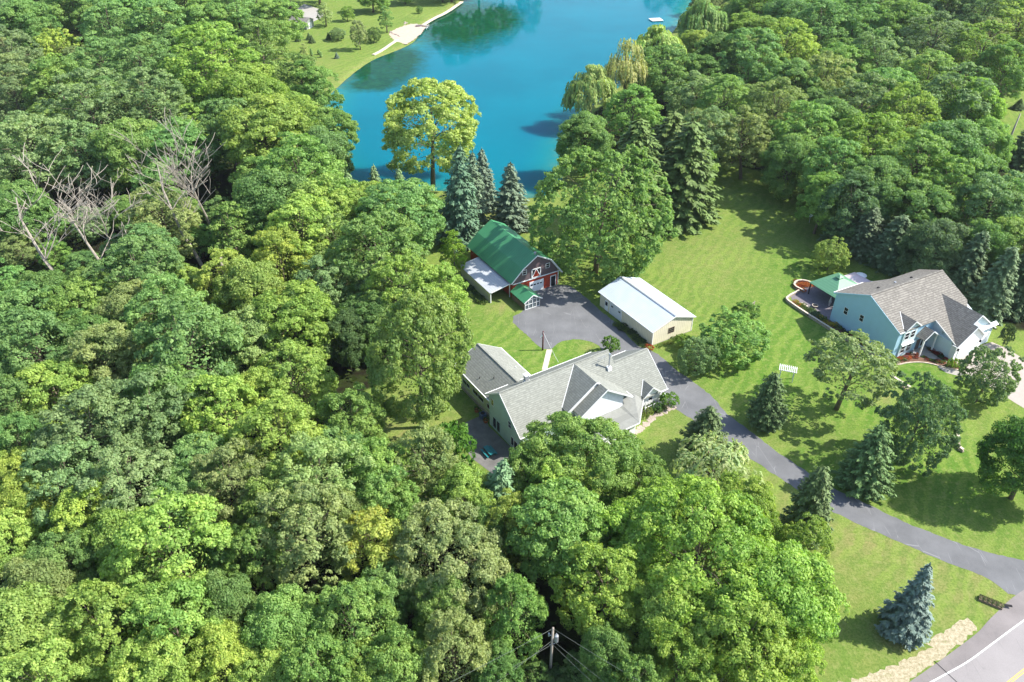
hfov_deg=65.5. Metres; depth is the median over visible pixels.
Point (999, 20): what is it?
broadleaf tree
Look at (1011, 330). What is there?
bush
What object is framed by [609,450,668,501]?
broadleaf tree
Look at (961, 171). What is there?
broadleaf tree
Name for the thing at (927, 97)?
broadleaf tree
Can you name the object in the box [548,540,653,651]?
broadleaf tree
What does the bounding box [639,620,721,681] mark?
broadleaf tree
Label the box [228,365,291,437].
broadleaf tree
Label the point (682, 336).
bush
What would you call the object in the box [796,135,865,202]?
broadleaf tree
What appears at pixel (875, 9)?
broadleaf tree
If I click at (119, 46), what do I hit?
broadleaf tree
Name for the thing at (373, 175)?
spruce
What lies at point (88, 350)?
broadleaf tree
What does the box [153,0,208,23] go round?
broadleaf tree
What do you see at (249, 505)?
broadleaf tree
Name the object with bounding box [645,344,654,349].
mum plant
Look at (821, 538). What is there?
broadleaf tree
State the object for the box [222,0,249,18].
broadleaf tree
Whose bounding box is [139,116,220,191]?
broadleaf tree
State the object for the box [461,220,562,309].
barn
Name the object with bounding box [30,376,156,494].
broadleaf tree
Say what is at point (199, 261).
dead tree
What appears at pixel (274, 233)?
broadleaf tree
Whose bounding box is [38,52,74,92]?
broadleaf tree
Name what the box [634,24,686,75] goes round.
weeping willow
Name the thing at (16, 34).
broadleaf tree
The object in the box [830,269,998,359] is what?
blue house
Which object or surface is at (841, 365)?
broadleaf tree
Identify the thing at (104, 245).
broadleaf tree
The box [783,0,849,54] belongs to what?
broadleaf tree
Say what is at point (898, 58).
broadleaf tree
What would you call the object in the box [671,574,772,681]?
broadleaf tree
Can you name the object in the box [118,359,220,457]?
broadleaf tree
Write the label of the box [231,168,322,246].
broadleaf tree
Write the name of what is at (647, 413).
bush
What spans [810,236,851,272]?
willow shrub
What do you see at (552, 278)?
door
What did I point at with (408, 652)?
broadleaf tree
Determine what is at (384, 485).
broadleaf tree
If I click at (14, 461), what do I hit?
broadleaf tree
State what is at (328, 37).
conifer
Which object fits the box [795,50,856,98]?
broadleaf tree
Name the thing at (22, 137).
broadleaf tree
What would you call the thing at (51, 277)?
broadleaf tree
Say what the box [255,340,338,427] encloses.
broadleaf tree
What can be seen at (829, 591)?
broadleaf tree
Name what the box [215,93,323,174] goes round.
broadleaf tree
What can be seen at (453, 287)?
broadleaf tree
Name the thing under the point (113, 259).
broadleaf tree
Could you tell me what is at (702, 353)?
shrub tree
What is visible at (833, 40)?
broadleaf tree
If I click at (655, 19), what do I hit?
swim raft
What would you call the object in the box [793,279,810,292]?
garden wall
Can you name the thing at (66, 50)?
broadleaf tree
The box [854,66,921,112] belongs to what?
broadleaf tree
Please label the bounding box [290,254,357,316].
broadleaf tree
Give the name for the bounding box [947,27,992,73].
broadleaf tree
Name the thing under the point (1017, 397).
concrete drive
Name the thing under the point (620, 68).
weeping willow
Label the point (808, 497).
spruce
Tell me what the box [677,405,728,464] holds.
spruce
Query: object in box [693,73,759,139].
broadleaf tree
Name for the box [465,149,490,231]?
spruce
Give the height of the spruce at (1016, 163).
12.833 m
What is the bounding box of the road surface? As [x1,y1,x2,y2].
[934,622,1023,681]
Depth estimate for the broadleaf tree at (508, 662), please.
85.11 m
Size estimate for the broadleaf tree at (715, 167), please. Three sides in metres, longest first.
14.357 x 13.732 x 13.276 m
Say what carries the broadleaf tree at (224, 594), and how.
on the ground
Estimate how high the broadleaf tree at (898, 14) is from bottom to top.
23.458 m
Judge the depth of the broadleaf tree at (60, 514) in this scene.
98.29 m
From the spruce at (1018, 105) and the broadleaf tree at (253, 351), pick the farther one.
the spruce at (1018, 105)
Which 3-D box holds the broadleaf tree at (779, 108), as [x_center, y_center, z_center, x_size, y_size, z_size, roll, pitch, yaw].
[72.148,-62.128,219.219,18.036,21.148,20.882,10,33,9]
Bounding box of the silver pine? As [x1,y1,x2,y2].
[482,457,515,518]
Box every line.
[451,629,551,681]
[554,629,638,680]
[930,620,1023,681]
[1007,668,1023,681]
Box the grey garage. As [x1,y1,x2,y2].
[289,16,313,29]
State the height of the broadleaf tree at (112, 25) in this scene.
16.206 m
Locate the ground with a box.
[0,0,1023,681]
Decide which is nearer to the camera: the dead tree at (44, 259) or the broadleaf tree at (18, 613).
the broadleaf tree at (18, 613)
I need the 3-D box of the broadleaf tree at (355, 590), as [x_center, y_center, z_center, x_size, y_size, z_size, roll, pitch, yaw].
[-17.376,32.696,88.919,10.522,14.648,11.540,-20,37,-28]
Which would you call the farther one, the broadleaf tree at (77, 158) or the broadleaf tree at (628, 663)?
the broadleaf tree at (77, 158)
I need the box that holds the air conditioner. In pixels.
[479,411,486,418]
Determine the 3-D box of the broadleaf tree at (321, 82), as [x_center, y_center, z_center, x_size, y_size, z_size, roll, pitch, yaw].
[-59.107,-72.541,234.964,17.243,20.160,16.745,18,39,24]
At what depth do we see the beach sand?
332.70 m
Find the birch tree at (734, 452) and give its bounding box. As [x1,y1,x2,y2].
[669,430,763,509]
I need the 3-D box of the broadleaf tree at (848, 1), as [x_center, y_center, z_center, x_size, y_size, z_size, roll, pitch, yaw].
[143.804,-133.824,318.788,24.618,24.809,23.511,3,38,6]
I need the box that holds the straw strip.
[838,618,976,681]
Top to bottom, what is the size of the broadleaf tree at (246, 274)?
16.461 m
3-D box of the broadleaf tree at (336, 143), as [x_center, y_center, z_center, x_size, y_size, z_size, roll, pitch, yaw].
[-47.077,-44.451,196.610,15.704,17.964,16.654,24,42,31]
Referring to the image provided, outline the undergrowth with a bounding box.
[0,39,1022,681]
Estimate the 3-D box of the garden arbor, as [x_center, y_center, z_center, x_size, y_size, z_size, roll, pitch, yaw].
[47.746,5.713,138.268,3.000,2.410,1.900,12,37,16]
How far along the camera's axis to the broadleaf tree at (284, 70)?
235.82 m
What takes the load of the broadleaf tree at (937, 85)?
on the ground
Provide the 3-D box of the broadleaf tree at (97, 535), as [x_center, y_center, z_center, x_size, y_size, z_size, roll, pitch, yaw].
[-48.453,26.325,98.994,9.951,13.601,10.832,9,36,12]
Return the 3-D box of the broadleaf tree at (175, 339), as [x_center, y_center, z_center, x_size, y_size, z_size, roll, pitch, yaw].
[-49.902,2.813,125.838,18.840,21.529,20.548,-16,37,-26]
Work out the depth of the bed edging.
142.51 m
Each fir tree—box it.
[588,115,674,241]
[650,108,684,170]
[656,118,723,234]
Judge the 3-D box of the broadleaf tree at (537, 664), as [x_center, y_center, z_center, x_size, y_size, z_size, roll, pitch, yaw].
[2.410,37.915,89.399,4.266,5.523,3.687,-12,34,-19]
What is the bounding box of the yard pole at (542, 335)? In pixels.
[540,331,543,349]
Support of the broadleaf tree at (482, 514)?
on the ground
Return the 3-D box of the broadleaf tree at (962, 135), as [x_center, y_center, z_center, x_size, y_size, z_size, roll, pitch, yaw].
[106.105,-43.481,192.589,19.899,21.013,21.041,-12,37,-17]
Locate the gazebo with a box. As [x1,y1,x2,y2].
[808,272,857,305]
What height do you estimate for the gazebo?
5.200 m
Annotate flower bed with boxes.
[800,306,871,350]
[898,354,958,368]
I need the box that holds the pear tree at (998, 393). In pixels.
[953,345,1023,406]
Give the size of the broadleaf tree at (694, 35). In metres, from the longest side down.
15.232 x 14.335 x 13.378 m
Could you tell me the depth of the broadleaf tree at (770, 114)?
231.19 m
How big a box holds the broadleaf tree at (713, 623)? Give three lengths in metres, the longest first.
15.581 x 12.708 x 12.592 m
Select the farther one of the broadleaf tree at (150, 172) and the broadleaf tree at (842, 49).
the broadleaf tree at (842, 49)
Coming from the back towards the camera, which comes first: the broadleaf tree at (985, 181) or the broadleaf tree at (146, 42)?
the broadleaf tree at (146, 42)
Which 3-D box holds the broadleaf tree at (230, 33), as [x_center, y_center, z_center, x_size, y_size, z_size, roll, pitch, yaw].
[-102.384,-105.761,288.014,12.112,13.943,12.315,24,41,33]
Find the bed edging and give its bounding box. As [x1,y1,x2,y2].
[896,361,957,369]
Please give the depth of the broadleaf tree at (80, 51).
248.64 m
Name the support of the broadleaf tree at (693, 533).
on the ground
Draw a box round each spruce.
[344,170,356,201]
[366,164,384,204]
[394,168,405,203]
[434,142,484,252]
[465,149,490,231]
[475,148,498,211]
[488,160,530,232]
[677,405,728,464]
[745,371,790,434]
[778,464,834,549]
[816,202,857,249]
[829,424,896,502]
[837,206,885,264]
[862,214,911,277]
[874,562,934,651]
[907,240,943,268]
[948,228,990,304]
[964,244,1021,326]
[1002,249,1023,321]
[1007,130,1023,171]
[1011,98,1023,110]
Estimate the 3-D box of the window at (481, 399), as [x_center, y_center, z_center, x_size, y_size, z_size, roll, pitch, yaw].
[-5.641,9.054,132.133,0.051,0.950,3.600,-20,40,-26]
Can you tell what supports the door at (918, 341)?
in the blue house at (919, 310)
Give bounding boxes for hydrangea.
[659,391,679,407]
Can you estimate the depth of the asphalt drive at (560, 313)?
127.34 m
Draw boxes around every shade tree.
[357,0,390,12]
[628,43,699,109]
[975,414,1023,499]
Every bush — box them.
[329,27,345,39]
[366,27,381,42]
[406,443,437,483]
[415,5,422,13]
[601,335,620,353]
[641,406,653,416]
[649,401,661,411]
[674,333,690,348]
[731,300,760,320]
[947,357,959,367]
[997,323,1016,345]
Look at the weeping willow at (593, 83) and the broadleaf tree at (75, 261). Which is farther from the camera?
the weeping willow at (593, 83)
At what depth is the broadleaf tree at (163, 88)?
231.56 m
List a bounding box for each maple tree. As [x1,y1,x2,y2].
[527,143,679,286]
[872,370,968,477]
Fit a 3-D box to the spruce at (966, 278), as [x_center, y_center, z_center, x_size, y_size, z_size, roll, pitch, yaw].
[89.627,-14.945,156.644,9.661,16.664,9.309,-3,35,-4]
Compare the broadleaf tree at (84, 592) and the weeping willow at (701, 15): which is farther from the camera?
the weeping willow at (701, 15)
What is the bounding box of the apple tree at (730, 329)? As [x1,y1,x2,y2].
[699,305,771,368]
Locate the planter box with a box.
[978,594,1012,609]
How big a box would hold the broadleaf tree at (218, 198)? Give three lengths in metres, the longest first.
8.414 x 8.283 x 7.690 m
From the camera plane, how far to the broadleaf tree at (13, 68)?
223.21 m
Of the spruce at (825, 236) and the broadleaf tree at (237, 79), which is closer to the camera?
the spruce at (825, 236)
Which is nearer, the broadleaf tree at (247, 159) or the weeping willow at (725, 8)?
the broadleaf tree at (247, 159)
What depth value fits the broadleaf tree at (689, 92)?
228.81 m
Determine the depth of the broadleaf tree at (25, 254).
167.29 m
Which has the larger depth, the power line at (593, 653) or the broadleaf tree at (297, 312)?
the broadleaf tree at (297, 312)
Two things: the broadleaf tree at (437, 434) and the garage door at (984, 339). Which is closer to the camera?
the broadleaf tree at (437, 434)
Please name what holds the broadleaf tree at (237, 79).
on the ground
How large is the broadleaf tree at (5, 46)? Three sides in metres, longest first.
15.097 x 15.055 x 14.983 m
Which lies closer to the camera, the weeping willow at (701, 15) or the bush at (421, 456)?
the bush at (421, 456)
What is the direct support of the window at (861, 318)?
in the blue house at (919, 310)
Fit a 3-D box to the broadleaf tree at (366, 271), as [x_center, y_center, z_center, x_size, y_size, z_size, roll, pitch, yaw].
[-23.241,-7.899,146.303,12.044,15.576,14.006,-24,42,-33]
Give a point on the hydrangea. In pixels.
(669, 396)
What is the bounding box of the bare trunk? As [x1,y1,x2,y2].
[1011,114,1020,134]
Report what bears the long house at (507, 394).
on the ground
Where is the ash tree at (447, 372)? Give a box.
[364,289,475,428]
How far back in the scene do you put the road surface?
93.86 m
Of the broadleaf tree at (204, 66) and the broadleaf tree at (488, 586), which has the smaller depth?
the broadleaf tree at (488, 586)
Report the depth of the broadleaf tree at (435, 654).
84.10 m
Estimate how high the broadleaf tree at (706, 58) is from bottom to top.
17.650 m
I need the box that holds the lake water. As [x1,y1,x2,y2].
[324,0,691,199]
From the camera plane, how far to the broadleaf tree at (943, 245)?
155.83 m
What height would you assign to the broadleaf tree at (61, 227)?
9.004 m
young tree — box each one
[299,43,308,55]
[316,2,332,26]
[340,6,354,20]
[349,19,367,49]
[377,5,393,32]
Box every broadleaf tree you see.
[0,0,65,53]
[0,2,18,38]
[0,24,43,93]
[0,37,25,61]
[0,52,40,110]
[0,63,52,137]
[0,110,80,199]
[0,116,46,178]
[0,178,61,246]
[0,234,43,266]
[0,257,25,331]
[0,281,71,357]
[0,305,77,395]
[0,373,55,449]
[0,411,53,478]
[0,446,50,484]
[0,470,59,552]
[0,507,46,579]
[0,551,85,617]
[0,580,89,681]
[0,634,108,681]
[13,358,97,427]
[14,525,99,598]
[15,269,78,326]
[16,436,131,534]
[20,609,101,681]
[21,56,104,128]
[28,206,69,241]
[30,27,88,68]
[30,276,112,341]
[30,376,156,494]
[33,119,115,197]
[34,66,145,148]
[35,240,71,269]
[36,16,53,32]
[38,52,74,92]
[39,0,77,32]
[42,0,102,41]
[44,106,88,140]
[46,479,117,571]
[50,578,153,681]
[58,308,123,376]
[59,44,98,80]
[59,319,152,413]
[62,438,183,547]
[63,250,107,277]
[66,266,116,308]
[67,35,128,89]
[69,206,110,241]
[75,504,161,581]
[76,0,153,54]
[81,234,196,321]
[86,116,180,193]
[87,556,181,634]
[91,74,128,120]
[91,363,211,471]
[92,279,170,363]
[94,37,143,74]
[95,14,129,37]
[96,66,197,138]
[97,487,241,630]
[98,0,162,31]
[99,233,128,257]
[101,31,180,97]
[102,194,141,232]
[105,628,195,681]
[106,222,180,281]
[114,79,159,117]
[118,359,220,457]
[119,181,201,259]
[119,271,223,363]
[119,577,230,681]
[127,161,187,214]
[128,0,193,60]
[128,36,156,63]
[131,293,247,410]
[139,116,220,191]
[142,466,220,537]
[145,5,170,34]
[145,85,179,117]
[152,26,207,83]
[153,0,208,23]
[156,20,262,105]
[159,222,185,253]
[159,259,206,306]
[162,431,240,502]
[166,197,204,226]
[171,0,239,42]
[177,102,219,148]
[180,373,273,461]
[181,224,218,258]
[184,619,260,681]
[186,437,275,527]
[186,521,251,584]
[191,568,258,638]
[192,248,262,315]
[193,97,269,172]
[194,51,225,80]
[202,195,232,229]
[203,61,290,142]
[206,201,259,265]
[207,0,267,47]
[208,305,288,375]
[210,256,288,335]
[214,28,244,52]
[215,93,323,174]
[221,39,251,67]
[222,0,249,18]
[224,519,289,594]
[226,17,289,68]
[226,200,273,253]
[227,155,295,202]
[227,388,332,489]
[227,634,300,681]
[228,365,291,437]
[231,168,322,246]
[234,461,304,547]
[239,583,326,672]
[246,478,367,593]
[248,131,358,212]
[249,226,313,293]
[250,0,308,53]
[250,278,348,369]
[251,191,341,275]
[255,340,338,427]
[262,90,326,130]
[264,431,376,538]
[270,52,329,105]
[272,628,357,681]
[286,172,358,251]
[287,59,344,116]
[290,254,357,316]
[296,124,354,179]
[304,106,359,152]
[308,486,371,563]
[309,213,365,283]
[311,576,400,681]
[312,423,369,482]
[316,382,387,461]
[320,306,369,372]
[324,205,430,297]
[333,504,410,581]
[335,436,417,511]
[336,180,395,232]
[336,290,395,354]
[339,637,406,681]
[349,557,416,628]
[352,465,426,552]
[353,257,413,315]
[354,177,445,254]
[359,248,447,337]
[369,624,431,681]
[380,497,510,622]
[383,420,469,507]
[405,570,467,645]
[410,260,471,326]
[417,605,497,681]
[433,462,496,536]
[453,503,505,569]
[471,639,524,681]
[476,553,522,613]
[481,572,548,665]
[484,488,540,565]
[501,476,613,589]
[506,444,548,502]
[519,411,645,509]
[520,658,551,681]
[522,452,590,527]
[534,666,571,681]
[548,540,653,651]
[554,110,615,177]
[558,649,588,681]
[575,620,635,681]
[584,498,680,580]
[602,83,665,134]
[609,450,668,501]
[609,651,661,681]
[613,472,778,664]
[613,562,697,671]
[618,52,656,84]
[624,475,698,556]
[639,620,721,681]
[663,70,719,122]
[669,52,726,101]
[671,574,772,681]
[678,3,720,29]
[678,29,711,55]
[680,105,740,170]
[682,107,715,145]
[684,589,806,681]
[688,0,727,11]
[691,30,744,82]
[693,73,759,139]
[704,150,720,183]
[707,470,782,546]
[713,76,744,113]
[713,105,775,178]
[715,26,787,88]
[721,11,764,33]
[722,539,851,668]
[724,84,768,129]
[725,34,772,83]
[728,0,784,24]
[741,15,780,34]
[744,76,808,141]
[751,16,827,85]
[755,0,815,34]
[759,133,820,199]
[761,623,827,681]
[765,57,826,111]
[766,92,797,123]
[767,99,838,176]
[769,26,806,58]
[774,512,835,576]
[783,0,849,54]
[786,0,833,23]
[794,172,848,233]
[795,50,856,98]
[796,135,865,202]
[797,86,841,120]
[797,575,838,643]
[798,97,862,159]
[803,328,900,410]
[813,42,876,95]
[817,169,889,237]
[818,0,883,46]
[819,37,861,77]
[823,71,911,143]
[823,111,916,172]
[827,2,867,39]
[833,155,912,227]
[845,0,897,25]
[849,26,916,85]
[853,29,902,66]
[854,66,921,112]
[861,0,933,61]
[863,8,893,37]
[865,130,909,157]
[867,81,941,141]
[870,126,953,218]
[877,99,918,132]
[882,177,960,233]
[885,48,958,110]
[895,217,969,277]
[897,11,969,72]
[905,119,1008,194]
[910,52,943,79]
[911,153,993,223]
[913,61,999,122]
[918,0,978,27]
[928,19,973,48]
[940,76,1007,122]
[943,19,1018,86]
[945,218,1014,279]
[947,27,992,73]
[952,0,1019,35]
[952,169,1023,235]
[968,41,1023,98]
[970,16,1013,59]
[974,117,1017,169]
[979,216,1023,267]
[980,0,1023,39]
[982,178,1023,223]
[985,0,1023,60]
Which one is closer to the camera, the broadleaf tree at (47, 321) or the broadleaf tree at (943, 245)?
the broadleaf tree at (47, 321)
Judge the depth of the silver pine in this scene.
105.11 m
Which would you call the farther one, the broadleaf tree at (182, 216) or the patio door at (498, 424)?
the broadleaf tree at (182, 216)
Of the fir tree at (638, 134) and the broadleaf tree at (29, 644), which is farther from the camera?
the fir tree at (638, 134)
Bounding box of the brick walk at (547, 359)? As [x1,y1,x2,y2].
[542,349,551,369]
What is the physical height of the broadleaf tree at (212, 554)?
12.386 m
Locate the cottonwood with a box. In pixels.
[381,77,481,185]
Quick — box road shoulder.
[910,590,1023,681]
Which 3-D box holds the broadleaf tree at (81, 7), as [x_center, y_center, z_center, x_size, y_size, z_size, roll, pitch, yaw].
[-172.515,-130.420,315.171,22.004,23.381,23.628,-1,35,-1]
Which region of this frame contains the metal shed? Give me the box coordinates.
[598,276,695,344]
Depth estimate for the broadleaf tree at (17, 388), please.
116.40 m
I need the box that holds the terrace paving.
[791,286,834,318]
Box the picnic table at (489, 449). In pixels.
[480,445,497,457]
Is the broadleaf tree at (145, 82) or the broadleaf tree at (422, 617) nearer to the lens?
the broadleaf tree at (422, 617)
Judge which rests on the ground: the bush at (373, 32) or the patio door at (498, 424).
the bush at (373, 32)
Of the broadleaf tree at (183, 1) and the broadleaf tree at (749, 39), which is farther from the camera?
the broadleaf tree at (183, 1)
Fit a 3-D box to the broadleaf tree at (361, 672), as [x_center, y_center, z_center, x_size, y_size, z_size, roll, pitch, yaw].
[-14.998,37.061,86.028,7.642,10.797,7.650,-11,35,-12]
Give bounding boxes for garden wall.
[785,289,882,356]
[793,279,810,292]
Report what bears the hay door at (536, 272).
in the barn
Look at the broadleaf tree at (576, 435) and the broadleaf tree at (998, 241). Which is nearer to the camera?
the broadleaf tree at (576, 435)
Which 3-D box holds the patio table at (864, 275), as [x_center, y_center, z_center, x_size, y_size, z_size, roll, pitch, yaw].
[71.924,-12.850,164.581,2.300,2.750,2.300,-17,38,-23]
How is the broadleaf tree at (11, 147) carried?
on the ground
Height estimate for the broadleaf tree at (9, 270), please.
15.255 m
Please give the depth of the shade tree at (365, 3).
358.29 m
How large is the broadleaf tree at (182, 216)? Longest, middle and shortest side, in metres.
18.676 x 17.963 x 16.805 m
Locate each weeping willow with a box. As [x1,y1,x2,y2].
[560,64,617,113]
[604,38,648,111]
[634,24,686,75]
[676,0,728,38]
[719,0,756,25]
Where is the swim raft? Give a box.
[649,18,663,21]
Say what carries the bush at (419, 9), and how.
on the ground
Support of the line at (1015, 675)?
on the road surface
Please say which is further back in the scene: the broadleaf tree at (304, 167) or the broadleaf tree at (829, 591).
the broadleaf tree at (304, 167)
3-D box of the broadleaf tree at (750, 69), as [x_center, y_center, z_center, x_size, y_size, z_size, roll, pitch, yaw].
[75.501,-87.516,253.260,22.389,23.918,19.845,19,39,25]
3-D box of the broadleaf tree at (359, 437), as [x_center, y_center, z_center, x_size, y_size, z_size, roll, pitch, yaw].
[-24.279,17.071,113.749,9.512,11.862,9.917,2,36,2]
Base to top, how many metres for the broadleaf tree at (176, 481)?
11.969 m
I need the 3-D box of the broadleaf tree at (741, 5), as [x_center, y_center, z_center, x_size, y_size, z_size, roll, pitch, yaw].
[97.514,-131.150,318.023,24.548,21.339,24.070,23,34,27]
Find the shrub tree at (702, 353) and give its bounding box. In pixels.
[677,336,721,375]
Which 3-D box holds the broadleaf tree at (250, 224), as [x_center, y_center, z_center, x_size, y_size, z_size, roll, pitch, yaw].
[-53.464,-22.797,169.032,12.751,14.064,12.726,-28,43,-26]
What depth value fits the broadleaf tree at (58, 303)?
136.76 m
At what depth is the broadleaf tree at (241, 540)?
94.85 m
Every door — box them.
[493,416,495,428]
[497,421,499,432]
[529,278,543,290]
[531,267,540,277]
[550,274,555,286]
[605,300,607,310]
[609,302,621,321]
[914,339,920,349]
[956,340,978,358]
[980,331,989,344]
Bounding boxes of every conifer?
[307,35,315,42]
[326,32,331,39]
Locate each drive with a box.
[291,4,322,21]
[513,285,1023,594]
[955,342,1023,407]
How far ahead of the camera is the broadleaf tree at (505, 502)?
99.39 m
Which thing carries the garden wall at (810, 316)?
on the ground
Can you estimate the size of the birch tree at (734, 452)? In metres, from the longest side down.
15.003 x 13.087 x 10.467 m
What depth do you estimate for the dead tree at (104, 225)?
165.34 m
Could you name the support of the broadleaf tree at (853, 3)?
on the ground
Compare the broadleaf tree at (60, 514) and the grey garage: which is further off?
the grey garage
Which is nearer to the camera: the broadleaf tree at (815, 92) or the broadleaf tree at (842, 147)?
the broadleaf tree at (842, 147)
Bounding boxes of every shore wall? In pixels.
[372,39,397,54]
[421,1,462,24]
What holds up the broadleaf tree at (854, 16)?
on the ground
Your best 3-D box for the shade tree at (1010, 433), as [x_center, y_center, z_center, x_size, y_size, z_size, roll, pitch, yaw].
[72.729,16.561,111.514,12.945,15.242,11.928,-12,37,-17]
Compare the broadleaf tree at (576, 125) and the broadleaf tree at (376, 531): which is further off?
the broadleaf tree at (576, 125)
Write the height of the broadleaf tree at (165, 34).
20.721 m
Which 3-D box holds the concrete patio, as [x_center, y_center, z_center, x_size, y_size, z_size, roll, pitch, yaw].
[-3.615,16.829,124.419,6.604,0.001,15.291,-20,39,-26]
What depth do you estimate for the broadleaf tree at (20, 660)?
79.47 m
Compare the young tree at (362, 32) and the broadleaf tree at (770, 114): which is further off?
the young tree at (362, 32)
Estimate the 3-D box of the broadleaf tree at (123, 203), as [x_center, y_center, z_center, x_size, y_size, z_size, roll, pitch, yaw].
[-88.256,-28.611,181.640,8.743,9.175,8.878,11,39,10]
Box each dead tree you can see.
[0,143,90,270]
[56,162,145,288]
[72,168,124,246]
[108,123,214,240]
[125,109,224,267]
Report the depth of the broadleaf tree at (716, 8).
312.02 m
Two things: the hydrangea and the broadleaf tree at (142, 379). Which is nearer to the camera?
the broadleaf tree at (142, 379)
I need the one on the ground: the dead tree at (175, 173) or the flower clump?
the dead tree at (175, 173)
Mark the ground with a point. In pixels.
(758, 244)
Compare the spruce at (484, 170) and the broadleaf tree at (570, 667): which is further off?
the spruce at (484, 170)
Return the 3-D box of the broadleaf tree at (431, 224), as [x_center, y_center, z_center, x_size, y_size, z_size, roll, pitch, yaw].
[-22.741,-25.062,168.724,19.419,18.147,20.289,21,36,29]
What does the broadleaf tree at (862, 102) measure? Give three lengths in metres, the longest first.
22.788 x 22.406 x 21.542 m
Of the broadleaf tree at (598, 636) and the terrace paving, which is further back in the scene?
the terrace paving
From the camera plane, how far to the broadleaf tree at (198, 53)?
231.05 m
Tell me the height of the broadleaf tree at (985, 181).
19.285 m
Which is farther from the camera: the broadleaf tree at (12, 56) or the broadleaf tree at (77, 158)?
the broadleaf tree at (12, 56)
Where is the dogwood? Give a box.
[431,420,476,472]
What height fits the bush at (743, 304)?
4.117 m
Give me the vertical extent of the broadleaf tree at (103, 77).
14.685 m
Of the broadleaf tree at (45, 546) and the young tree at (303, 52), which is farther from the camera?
the young tree at (303, 52)
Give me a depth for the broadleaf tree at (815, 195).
176.91 m
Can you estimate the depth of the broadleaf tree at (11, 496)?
101.00 m
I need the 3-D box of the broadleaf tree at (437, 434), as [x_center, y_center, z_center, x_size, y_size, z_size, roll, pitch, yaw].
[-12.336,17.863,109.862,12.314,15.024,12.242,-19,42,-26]
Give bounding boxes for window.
[472,388,483,403]
[668,326,674,333]
[843,307,848,314]
[859,314,864,322]
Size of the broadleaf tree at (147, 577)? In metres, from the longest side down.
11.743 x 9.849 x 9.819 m
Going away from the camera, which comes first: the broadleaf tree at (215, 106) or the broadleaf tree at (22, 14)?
the broadleaf tree at (215, 106)
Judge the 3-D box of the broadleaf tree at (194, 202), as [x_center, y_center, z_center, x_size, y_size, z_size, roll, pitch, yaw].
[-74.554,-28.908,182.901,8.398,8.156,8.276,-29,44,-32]
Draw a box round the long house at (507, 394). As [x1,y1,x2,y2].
[455,343,667,453]
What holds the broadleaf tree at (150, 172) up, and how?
on the ground
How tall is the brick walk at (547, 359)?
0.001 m
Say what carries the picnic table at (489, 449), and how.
on the concrete patio
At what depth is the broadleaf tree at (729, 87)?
240.82 m
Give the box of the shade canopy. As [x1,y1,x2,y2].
[844,272,870,282]
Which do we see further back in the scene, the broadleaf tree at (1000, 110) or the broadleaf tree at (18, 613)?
the broadleaf tree at (1000, 110)
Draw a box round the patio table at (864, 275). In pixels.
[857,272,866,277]
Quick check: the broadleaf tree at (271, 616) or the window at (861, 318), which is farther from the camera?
the window at (861, 318)
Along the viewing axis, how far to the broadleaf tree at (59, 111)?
218.96 m
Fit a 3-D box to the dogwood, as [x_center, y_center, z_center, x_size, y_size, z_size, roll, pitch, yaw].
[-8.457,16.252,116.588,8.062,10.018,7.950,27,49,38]
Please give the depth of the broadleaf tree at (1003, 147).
200.69 m
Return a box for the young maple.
[438,229,467,274]
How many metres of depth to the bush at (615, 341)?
143.36 m
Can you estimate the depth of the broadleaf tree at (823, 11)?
312.27 m
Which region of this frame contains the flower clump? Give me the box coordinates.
[809,310,819,316]
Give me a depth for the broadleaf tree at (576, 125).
201.26 m
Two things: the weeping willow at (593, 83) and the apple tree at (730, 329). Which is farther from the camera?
the weeping willow at (593, 83)
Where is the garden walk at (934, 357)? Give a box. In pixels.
[925,352,965,375]
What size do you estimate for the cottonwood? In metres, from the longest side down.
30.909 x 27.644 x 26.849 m
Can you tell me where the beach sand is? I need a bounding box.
[389,24,425,43]
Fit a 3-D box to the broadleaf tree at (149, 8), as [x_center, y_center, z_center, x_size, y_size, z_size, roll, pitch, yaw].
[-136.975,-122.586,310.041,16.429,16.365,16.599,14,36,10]
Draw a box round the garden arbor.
[779,364,797,381]
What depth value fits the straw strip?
94.63 m
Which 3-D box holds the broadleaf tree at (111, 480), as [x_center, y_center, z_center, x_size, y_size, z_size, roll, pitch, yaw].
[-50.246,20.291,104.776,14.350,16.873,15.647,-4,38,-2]
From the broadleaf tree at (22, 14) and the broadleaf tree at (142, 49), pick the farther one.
the broadleaf tree at (22, 14)
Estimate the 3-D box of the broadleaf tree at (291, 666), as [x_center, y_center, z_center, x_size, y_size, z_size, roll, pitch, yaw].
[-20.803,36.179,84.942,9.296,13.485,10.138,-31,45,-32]
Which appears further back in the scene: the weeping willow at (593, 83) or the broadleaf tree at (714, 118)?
the weeping willow at (593, 83)
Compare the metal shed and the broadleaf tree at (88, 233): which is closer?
the metal shed
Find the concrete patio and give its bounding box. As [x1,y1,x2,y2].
[458,416,520,477]
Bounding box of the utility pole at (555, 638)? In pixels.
[548,627,558,668]
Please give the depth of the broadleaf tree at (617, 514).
96.17 m
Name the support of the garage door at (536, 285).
in the barn
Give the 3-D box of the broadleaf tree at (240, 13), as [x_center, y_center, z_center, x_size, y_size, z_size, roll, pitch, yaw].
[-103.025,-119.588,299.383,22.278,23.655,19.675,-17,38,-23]
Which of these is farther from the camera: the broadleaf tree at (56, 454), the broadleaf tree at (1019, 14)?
the broadleaf tree at (1019, 14)

